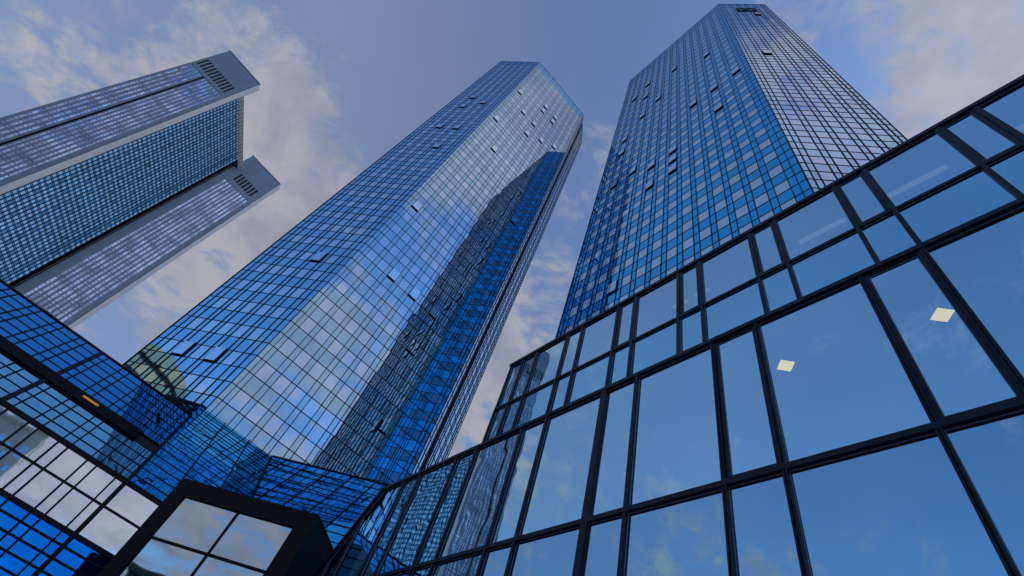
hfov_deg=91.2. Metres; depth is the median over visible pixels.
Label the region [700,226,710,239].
window pane
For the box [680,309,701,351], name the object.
window
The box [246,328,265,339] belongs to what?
window pane
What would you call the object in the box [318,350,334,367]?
window pane
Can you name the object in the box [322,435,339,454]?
window pane
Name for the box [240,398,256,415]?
window pane
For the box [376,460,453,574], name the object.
window
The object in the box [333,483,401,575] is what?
window
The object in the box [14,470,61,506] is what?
window pane
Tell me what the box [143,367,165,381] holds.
window pane
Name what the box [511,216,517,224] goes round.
open window
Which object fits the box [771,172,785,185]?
window pane
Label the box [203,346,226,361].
open window
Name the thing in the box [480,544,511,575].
window
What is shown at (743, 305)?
window
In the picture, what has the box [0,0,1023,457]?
sky
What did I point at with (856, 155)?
window pane
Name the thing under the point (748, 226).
window pane
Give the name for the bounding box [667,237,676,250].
window pane
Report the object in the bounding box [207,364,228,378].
window pane
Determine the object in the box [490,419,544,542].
window
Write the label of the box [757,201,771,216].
window pane
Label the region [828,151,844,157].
window pane
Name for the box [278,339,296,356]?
window pane
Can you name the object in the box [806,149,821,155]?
window pane
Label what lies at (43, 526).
window pane
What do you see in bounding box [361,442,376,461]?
window pane
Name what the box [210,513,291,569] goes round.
window pane
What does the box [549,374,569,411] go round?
window
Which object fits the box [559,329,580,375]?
window
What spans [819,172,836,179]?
window pane
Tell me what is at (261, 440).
window pane
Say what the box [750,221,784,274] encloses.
window
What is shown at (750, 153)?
window pane
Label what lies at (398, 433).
window pane
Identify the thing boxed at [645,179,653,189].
open window
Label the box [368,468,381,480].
window pane
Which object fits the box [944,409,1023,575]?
window
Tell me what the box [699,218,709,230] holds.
window pane
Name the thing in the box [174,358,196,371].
window pane
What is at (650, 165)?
open window
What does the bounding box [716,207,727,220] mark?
window pane
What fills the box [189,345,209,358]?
window pane
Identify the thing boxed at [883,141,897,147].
window pane
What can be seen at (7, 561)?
window pane
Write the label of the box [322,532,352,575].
window
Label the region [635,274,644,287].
window pane
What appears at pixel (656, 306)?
window
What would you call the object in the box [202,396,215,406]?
window pane
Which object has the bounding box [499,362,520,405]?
window
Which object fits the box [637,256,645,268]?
window pane
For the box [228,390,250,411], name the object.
window pane
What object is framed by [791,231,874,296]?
window
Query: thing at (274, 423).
window pane
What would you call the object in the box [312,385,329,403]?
window pane
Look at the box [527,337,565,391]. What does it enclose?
window
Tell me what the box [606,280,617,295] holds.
open window
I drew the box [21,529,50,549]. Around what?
window pane
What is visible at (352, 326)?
window pane
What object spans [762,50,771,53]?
open window
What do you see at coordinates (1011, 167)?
window
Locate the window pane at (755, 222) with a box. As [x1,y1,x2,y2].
[752,219,758,226]
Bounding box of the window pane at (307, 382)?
[298,374,315,392]
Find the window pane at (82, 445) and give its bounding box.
[74,440,96,455]
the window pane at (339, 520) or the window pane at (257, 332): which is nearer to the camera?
the window pane at (339, 520)
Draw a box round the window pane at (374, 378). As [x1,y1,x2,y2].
[367,372,381,387]
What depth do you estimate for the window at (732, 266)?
14.85 m
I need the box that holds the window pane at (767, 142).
[759,138,770,150]
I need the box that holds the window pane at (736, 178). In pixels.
[729,173,740,185]
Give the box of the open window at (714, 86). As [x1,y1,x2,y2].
[710,83,717,91]
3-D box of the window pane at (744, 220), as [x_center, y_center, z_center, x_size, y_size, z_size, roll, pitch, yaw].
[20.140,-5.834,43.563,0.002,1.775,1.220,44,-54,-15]
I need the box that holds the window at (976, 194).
[898,169,1017,241]
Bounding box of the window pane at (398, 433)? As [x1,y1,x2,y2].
[390,426,403,443]
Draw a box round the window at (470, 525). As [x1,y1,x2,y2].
[438,431,518,557]
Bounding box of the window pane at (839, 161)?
[833,158,850,165]
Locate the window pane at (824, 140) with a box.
[819,137,834,143]
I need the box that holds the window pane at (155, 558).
[118,538,204,575]
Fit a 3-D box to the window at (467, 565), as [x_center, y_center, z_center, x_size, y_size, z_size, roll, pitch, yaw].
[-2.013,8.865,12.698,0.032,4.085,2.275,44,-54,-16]
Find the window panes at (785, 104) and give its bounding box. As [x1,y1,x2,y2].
[556,4,905,337]
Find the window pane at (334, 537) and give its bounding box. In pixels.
[326,531,342,542]
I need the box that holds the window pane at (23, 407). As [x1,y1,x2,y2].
[15,402,39,417]
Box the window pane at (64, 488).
[36,483,71,513]
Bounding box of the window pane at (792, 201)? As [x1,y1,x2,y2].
[781,198,795,209]
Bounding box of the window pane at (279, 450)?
[269,442,287,456]
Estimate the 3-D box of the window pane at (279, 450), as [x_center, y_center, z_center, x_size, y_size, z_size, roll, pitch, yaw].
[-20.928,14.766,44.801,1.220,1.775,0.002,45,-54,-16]
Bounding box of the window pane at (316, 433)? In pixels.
[307,423,325,443]
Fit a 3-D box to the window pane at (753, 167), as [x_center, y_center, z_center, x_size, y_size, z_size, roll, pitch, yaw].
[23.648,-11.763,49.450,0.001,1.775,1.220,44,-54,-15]
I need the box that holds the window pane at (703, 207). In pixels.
[698,202,707,213]
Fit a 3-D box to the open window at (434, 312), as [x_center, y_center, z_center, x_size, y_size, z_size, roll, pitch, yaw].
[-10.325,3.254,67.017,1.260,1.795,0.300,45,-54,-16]
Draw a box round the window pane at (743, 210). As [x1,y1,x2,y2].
[735,204,748,218]
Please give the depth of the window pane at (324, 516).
36.57 m
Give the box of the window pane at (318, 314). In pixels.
[309,307,325,322]
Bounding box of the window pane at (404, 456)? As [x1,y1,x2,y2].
[396,449,409,467]
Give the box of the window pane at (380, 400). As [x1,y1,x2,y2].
[372,393,386,410]
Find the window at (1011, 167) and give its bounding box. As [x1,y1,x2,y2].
[988,147,1023,193]
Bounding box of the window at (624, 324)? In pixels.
[614,297,634,347]
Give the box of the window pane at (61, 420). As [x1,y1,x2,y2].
[53,415,78,431]
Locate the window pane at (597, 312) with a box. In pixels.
[591,310,599,317]
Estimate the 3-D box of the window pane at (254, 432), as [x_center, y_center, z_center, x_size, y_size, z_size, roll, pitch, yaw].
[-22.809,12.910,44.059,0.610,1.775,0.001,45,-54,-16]
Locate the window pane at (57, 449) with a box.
[36,442,66,466]
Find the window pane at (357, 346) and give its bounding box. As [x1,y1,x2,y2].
[349,340,363,355]
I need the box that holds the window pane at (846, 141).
[841,139,856,144]
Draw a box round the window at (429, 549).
[416,451,473,563]
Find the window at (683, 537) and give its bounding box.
[623,489,727,575]
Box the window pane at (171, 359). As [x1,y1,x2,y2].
[158,354,180,367]
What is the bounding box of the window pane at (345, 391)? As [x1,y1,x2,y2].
[336,384,352,401]
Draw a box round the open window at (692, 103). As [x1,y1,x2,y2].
[689,99,696,107]
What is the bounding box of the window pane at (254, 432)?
[246,426,260,440]
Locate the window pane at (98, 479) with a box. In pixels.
[76,466,114,497]
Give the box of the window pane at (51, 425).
[45,421,68,436]
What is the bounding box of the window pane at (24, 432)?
[4,423,36,447]
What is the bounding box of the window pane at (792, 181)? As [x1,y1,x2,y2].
[788,176,797,186]
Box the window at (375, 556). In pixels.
[361,476,417,575]
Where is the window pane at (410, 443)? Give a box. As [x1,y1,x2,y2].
[403,436,416,453]
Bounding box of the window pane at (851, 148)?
[845,145,861,151]
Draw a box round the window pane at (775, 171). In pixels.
[768,165,782,177]
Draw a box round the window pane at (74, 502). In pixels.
[47,489,90,525]
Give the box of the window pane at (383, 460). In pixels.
[374,453,389,472]
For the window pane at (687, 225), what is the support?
in the glass tower at (734, 120)
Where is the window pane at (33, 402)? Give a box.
[24,397,50,412]
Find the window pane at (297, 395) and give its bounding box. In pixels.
[287,387,305,405]
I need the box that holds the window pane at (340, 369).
[332,361,347,378]
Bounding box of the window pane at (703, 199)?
[697,194,706,205]
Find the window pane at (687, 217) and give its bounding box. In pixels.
[682,211,691,223]
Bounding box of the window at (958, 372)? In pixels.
[863,251,1023,419]
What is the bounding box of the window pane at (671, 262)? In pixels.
[666,255,676,269]
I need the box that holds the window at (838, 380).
[759,280,930,461]
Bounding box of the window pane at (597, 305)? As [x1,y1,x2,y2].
[592,299,601,312]
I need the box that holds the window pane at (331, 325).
[323,318,338,333]
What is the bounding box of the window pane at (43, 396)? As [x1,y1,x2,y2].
[35,392,60,406]
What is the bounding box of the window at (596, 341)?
[576,309,616,366]
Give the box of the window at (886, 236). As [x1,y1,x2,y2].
[861,213,916,260]
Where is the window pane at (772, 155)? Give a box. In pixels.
[763,151,776,163]
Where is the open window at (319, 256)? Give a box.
[310,252,326,261]
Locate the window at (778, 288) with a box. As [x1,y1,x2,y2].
[761,266,796,311]
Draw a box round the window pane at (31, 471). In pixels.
[4,464,40,493]
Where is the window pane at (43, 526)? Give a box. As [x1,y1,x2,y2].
[34,519,60,537]
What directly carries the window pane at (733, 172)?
in the glass tower at (734, 120)
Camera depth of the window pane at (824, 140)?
47.98 m
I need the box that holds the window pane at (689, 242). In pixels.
[683,236,692,250]
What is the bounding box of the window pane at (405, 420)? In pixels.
[398,414,410,430]
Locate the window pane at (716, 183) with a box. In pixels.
[712,177,721,188]
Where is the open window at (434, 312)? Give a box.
[429,305,440,318]
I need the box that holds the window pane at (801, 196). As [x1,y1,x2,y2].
[796,193,804,201]
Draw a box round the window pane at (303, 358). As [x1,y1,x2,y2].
[293,351,311,368]
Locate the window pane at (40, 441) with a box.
[15,429,57,460]
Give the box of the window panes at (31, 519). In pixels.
[0,281,387,575]
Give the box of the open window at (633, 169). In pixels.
[629,166,635,174]
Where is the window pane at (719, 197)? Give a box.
[714,191,724,203]
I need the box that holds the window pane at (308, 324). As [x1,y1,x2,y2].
[300,317,316,333]
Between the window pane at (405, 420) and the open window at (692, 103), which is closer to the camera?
the window pane at (405, 420)
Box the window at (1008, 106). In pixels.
[979,81,1023,133]
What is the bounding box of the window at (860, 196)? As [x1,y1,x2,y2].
[835,171,889,224]
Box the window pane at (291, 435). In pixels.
[279,427,299,447]
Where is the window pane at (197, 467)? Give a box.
[192,463,223,486]
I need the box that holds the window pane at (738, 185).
[730,180,741,192]
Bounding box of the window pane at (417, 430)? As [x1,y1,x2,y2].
[410,424,422,440]
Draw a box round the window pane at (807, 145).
[802,142,817,148]
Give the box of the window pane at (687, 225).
[683,219,691,231]
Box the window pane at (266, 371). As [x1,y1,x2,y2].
[255,363,275,382]
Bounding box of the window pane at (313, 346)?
[304,339,320,356]
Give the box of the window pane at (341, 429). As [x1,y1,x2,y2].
[332,421,348,440]
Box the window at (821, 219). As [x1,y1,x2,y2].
[776,189,853,258]
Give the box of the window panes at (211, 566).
[193,556,263,575]
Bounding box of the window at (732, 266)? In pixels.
[701,236,755,302]
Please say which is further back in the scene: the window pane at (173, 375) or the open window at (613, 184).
the open window at (613, 184)
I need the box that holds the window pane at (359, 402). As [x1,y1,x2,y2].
[350,395,365,412]
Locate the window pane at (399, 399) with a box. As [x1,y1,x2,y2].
[392,392,405,408]
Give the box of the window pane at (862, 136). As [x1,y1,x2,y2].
[857,134,872,139]
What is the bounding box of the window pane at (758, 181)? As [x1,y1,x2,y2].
[750,176,762,189]
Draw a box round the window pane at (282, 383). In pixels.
[271,375,290,394]
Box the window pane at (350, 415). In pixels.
[341,408,357,425]
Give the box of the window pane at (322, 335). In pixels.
[314,328,329,344]
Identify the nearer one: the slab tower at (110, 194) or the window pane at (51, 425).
the window pane at (51, 425)
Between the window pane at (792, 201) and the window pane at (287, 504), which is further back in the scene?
the window pane at (792, 201)
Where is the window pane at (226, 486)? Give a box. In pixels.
[222,482,241,493]
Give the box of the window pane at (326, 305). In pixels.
[319,298,334,312]
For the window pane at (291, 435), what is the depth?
46.18 m
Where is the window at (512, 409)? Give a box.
[499,398,520,434]
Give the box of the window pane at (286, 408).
[275,401,295,420]
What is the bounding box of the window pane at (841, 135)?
[836,133,851,138]
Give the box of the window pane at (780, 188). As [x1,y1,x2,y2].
[774,180,789,194]
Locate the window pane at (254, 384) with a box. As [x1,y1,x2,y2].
[242,376,263,396]
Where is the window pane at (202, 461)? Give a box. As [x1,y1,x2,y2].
[197,457,227,480]
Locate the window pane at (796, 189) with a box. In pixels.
[792,184,801,195]
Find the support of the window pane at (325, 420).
in the glass tower at (354, 326)
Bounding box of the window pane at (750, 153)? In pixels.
[742,150,753,161]
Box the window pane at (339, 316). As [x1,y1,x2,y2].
[332,308,346,323]
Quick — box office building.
[313,74,1023,575]
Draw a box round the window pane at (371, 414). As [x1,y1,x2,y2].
[364,405,378,423]
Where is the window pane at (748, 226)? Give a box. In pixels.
[739,223,751,233]
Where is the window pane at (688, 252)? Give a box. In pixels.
[683,246,693,259]
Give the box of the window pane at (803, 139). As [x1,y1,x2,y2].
[798,136,813,142]
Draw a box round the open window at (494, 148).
[491,145,497,151]
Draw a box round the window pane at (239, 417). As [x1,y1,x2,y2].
[228,413,243,428]
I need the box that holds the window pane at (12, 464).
[0,451,30,487]
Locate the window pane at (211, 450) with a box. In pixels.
[206,446,234,467]
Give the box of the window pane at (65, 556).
[56,548,100,575]
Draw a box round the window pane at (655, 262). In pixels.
[651,256,660,268]
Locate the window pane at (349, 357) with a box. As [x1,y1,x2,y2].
[341,350,355,366]
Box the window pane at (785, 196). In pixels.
[777,188,793,204]
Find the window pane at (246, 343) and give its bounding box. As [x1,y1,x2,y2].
[234,339,253,351]
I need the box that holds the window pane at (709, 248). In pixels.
[701,245,712,255]
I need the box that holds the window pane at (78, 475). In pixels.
[67,460,95,485]
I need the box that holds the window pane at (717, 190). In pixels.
[713,184,722,195]
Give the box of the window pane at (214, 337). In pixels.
[202,333,222,345]
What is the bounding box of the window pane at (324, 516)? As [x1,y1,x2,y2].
[310,510,335,521]
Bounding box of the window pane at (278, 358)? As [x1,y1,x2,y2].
[267,350,286,369]
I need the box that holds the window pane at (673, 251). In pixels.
[667,246,676,259]
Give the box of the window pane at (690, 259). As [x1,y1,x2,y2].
[683,256,693,265]
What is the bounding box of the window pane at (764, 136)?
[756,132,768,143]
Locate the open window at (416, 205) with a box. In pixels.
[412,200,422,210]
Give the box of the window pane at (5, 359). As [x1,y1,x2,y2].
[0,351,14,364]
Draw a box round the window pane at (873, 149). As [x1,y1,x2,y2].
[868,147,884,152]
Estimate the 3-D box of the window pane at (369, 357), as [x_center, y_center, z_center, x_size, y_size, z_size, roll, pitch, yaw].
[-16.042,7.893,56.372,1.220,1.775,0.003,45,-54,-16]
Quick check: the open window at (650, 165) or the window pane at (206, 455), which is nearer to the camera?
the window pane at (206, 455)
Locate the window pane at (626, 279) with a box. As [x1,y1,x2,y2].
[622,274,630,285]
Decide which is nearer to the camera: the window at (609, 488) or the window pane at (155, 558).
the window at (609, 488)
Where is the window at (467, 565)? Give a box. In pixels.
[431,552,481,575]
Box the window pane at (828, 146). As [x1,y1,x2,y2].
[824,144,839,150]
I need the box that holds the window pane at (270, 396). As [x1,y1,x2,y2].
[258,388,279,408]
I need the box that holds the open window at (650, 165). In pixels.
[647,160,654,169]
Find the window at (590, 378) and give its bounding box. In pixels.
[567,354,609,403]
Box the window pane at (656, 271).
[650,265,659,278]
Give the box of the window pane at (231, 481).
[226,476,252,495]
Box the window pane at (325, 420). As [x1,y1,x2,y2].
[317,410,334,428]
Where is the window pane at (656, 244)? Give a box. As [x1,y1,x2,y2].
[652,238,661,250]
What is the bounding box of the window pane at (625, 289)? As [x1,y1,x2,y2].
[620,283,629,296]
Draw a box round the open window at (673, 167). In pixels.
[668,163,676,173]
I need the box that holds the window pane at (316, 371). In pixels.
[308,362,325,379]
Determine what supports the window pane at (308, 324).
in the glass tower at (354, 326)
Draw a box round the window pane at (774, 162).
[766,157,779,170]
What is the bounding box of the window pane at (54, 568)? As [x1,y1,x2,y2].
[44,560,80,575]
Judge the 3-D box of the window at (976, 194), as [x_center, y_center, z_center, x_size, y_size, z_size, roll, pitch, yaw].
[9.211,-1.690,10.467,0.032,1.610,1.605,44,-54,-16]
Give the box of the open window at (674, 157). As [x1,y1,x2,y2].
[668,153,676,163]
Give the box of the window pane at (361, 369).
[354,361,368,377]
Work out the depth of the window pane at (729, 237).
43.58 m
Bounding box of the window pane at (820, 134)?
[815,131,830,137]
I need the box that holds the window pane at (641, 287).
[634,284,643,293]
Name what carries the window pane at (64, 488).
in the glass podium
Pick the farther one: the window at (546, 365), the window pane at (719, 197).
the window pane at (719, 197)
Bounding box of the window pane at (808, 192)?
[804,189,811,196]
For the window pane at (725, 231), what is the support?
in the glass tower at (734, 120)
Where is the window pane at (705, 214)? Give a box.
[698,209,708,221]
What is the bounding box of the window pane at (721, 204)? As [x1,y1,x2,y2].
[715,199,725,211]
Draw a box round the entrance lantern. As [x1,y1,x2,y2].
[97,478,333,575]
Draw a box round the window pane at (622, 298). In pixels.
[619,293,628,301]
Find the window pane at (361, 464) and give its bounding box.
[352,457,367,476]
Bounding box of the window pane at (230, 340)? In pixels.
[219,336,237,348]
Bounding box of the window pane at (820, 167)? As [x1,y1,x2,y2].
[814,164,831,171]
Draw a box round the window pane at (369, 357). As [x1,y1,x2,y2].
[362,350,376,366]
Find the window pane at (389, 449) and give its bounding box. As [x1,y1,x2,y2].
[383,439,396,457]
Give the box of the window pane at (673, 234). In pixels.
[667,229,676,241]
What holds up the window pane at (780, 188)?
in the glass tower at (734, 120)
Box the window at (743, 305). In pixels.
[705,281,763,339]
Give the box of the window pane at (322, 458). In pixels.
[311,450,329,467]
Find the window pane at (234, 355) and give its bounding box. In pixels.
[221,351,241,364]
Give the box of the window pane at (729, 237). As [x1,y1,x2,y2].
[720,234,731,244]
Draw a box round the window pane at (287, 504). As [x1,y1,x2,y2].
[285,503,309,511]
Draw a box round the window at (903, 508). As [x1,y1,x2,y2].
[789,432,1007,575]
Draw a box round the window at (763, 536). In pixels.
[729,473,800,575]
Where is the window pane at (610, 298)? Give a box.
[606,291,615,304]
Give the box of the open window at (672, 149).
[669,144,676,153]
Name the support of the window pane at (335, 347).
in the glass tower at (354, 326)
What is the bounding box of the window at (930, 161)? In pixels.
[867,131,976,206]
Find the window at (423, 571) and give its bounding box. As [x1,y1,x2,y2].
[411,566,430,575]
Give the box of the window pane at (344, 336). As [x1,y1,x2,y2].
[336,329,351,344]
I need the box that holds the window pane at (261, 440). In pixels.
[252,430,271,449]
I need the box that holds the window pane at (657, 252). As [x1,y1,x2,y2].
[652,247,660,259]
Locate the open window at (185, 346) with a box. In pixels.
[171,341,195,355]
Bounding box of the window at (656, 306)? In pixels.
[634,276,675,337]
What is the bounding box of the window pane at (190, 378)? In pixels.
[176,374,197,388]
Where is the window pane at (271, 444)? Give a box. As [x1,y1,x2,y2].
[263,438,277,453]
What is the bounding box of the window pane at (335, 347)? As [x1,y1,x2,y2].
[327,339,342,355]
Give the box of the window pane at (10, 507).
[1,500,28,519]
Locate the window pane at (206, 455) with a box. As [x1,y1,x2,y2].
[201,451,230,473]
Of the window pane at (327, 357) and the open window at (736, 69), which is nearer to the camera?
the window pane at (327, 357)
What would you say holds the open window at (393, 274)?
in the glass tower at (354, 326)
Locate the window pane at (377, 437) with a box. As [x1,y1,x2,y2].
[369,429,383,447]
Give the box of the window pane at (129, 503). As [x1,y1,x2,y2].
[106,485,158,525]
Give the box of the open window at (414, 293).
[408,287,420,300]
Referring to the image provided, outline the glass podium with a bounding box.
[0,279,389,575]
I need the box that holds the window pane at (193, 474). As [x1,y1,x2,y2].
[187,469,217,486]
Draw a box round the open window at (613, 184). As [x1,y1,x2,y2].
[610,180,617,188]
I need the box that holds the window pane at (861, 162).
[856,159,869,165]
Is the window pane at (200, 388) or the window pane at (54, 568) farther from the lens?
the window pane at (200, 388)
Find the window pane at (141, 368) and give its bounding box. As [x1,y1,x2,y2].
[132,364,149,375]
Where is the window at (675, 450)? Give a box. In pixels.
[629,346,720,504]
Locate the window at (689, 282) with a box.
[680,263,699,314]
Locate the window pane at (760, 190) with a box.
[752,184,765,197]
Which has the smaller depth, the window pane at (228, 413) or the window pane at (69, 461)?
the window pane at (69, 461)
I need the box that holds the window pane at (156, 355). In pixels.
[143,351,164,364]
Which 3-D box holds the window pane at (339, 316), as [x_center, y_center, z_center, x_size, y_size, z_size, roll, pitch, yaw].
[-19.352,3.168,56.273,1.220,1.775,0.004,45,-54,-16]
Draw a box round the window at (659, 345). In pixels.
[630,321,675,374]
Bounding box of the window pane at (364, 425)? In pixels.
[355,418,371,436]
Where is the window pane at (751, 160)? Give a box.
[744,156,755,167]
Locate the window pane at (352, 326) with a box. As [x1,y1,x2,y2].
[345,319,359,334]
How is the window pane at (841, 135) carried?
in the glass tower at (734, 120)
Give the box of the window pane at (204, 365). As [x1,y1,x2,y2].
[191,361,212,374]
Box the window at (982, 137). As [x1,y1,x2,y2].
[940,109,1022,161]
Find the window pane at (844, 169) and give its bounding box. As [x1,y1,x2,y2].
[837,165,853,172]
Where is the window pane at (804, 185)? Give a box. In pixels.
[799,180,809,190]
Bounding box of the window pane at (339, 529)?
[325,523,349,534]
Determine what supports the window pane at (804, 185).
in the glass tower at (734, 120)
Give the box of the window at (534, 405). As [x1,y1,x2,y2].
[515,382,552,426]
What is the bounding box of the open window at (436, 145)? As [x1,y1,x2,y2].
[432,143,441,147]
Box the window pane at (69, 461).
[46,448,86,479]
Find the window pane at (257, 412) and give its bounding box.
[245,403,267,423]
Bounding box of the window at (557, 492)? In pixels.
[519,394,600,535]
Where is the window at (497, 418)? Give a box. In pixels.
[486,406,505,439]
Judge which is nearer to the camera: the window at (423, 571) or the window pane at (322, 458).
the window at (423, 571)
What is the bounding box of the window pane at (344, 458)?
[337,446,354,466]
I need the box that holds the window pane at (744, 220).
[737,213,750,227]
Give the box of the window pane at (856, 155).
[850,152,867,158]
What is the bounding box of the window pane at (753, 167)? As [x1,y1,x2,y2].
[746,162,757,174]
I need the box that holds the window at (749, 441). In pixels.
[714,325,779,477]
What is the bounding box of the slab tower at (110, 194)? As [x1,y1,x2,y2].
[0,50,280,328]
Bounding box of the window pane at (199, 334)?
[188,331,207,342]
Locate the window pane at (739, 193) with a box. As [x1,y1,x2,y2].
[732,188,743,201]
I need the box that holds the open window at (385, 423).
[377,415,392,434]
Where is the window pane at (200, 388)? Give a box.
[192,377,215,392]
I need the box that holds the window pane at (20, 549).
[9,541,38,561]
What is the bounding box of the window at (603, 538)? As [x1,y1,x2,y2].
[582,515,621,575]
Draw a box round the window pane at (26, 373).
[17,368,41,382]
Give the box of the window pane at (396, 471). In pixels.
[388,463,402,481]
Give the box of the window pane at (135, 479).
[130,475,150,490]
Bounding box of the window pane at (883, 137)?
[878,135,893,140]
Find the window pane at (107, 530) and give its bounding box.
[79,508,137,554]
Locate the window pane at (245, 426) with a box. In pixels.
[234,418,254,436]
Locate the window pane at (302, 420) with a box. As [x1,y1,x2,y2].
[291,412,309,432]
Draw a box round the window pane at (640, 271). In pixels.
[636,265,645,277]
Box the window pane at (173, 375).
[158,371,182,385]
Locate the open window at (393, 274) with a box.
[387,267,399,281]
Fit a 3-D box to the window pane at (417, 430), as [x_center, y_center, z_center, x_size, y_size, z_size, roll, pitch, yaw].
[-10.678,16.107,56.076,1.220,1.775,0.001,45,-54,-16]
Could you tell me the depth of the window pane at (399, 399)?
56.48 m
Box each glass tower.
[122,61,583,483]
[555,4,907,337]
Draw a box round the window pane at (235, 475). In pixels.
[230,470,255,491]
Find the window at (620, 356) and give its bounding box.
[609,344,629,383]
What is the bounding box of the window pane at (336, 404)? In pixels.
[327,397,343,414]
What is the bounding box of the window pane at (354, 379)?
[346,372,360,389]
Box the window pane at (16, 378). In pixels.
[6,373,30,387]
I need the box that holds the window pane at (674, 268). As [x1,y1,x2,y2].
[666,265,676,275]
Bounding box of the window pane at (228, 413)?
[216,405,237,424]
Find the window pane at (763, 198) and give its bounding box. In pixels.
[754,193,768,207]
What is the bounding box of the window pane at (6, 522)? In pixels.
[0,511,17,530]
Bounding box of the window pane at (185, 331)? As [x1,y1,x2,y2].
[172,328,192,339]
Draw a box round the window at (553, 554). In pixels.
[509,526,579,575]
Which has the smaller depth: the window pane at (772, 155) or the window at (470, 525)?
the window at (470, 525)
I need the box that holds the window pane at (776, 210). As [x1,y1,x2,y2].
[774,206,780,213]
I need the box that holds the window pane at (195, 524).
[152,497,236,551]
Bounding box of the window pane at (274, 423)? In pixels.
[263,415,283,435]
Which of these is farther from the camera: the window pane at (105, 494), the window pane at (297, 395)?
the window pane at (297, 395)
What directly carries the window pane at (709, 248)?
in the glass tower at (734, 120)
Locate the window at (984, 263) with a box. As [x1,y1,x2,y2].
[926,205,1023,377]
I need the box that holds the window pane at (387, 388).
[380,382,393,397]
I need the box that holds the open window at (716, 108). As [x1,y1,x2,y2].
[713,102,722,111]
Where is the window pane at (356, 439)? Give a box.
[347,432,362,450]
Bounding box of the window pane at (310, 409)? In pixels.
[302,399,320,417]
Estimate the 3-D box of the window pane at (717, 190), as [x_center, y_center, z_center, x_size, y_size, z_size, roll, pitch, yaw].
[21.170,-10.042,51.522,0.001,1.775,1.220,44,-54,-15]
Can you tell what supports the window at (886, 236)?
in the office building
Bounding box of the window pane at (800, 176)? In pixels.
[796,171,804,181]
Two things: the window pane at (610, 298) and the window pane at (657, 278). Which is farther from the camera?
the window pane at (610, 298)
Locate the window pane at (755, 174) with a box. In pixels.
[748,169,760,182]
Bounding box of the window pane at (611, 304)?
[605,301,613,309]
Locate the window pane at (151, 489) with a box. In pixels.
[147,486,166,500]
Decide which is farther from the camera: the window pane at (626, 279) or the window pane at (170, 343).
the window pane at (626, 279)
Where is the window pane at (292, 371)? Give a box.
[283,362,301,380]
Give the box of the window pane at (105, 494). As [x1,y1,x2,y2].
[96,478,121,502]
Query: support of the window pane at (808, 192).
in the glass tower at (734, 120)
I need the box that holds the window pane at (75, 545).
[67,538,109,567]
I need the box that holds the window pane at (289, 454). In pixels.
[284,450,293,458]
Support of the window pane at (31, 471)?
in the glass podium
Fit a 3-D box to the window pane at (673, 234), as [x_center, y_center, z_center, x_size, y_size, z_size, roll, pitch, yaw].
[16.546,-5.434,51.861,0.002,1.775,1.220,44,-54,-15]
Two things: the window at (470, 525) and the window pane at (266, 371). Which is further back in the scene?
the window pane at (266, 371)
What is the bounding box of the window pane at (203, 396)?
[195,394,208,403]
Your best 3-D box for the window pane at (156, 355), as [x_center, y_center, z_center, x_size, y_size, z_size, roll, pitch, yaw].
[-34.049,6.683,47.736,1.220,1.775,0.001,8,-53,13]
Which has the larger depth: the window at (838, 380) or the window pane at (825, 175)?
the window pane at (825, 175)
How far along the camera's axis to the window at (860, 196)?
12.73 m
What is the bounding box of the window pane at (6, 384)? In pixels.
[0,378,20,392]
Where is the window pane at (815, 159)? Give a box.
[810,156,826,163]
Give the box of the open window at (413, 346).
[406,339,419,355]
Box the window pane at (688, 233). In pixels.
[683,228,692,240]
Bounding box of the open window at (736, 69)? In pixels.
[731,66,739,74]
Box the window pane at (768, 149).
[761,144,773,156]
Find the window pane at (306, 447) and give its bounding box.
[296,439,314,459]
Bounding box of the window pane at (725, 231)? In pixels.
[718,224,730,239]
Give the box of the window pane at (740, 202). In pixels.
[733,196,745,209]
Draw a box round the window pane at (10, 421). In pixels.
[0,410,27,440]
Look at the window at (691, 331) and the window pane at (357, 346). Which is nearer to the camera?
the window at (691, 331)
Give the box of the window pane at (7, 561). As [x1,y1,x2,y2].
[0,553,26,573]
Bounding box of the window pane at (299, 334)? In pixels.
[290,328,307,344]
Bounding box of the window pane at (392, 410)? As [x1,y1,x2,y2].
[385,403,398,420]
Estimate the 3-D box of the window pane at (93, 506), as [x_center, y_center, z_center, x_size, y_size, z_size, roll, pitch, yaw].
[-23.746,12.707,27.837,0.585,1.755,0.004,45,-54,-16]
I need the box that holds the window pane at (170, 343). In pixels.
[157,339,178,351]
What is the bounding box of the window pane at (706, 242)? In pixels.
[700,235,711,249]
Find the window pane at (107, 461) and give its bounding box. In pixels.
[102,457,123,472]
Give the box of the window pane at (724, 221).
[717,215,728,229]
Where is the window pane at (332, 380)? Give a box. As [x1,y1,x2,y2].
[322,373,338,390]
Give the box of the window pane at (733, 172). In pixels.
[728,167,738,177]
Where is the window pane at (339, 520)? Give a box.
[332,517,354,526]
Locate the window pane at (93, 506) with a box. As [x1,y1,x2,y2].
[68,501,99,530]
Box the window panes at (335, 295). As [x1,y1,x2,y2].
[123,61,582,483]
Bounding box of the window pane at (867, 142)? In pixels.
[862,140,878,146]
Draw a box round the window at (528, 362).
[511,354,534,399]
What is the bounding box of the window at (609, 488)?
[590,380,633,515]
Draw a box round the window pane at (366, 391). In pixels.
[359,383,373,399]
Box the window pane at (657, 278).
[650,275,659,284]
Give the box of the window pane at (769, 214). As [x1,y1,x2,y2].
[759,211,773,222]
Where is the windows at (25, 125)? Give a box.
[0,64,246,316]
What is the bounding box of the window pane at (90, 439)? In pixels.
[82,433,104,449]
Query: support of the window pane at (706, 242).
in the glass tower at (734, 120)
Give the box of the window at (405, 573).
[393,571,408,575]

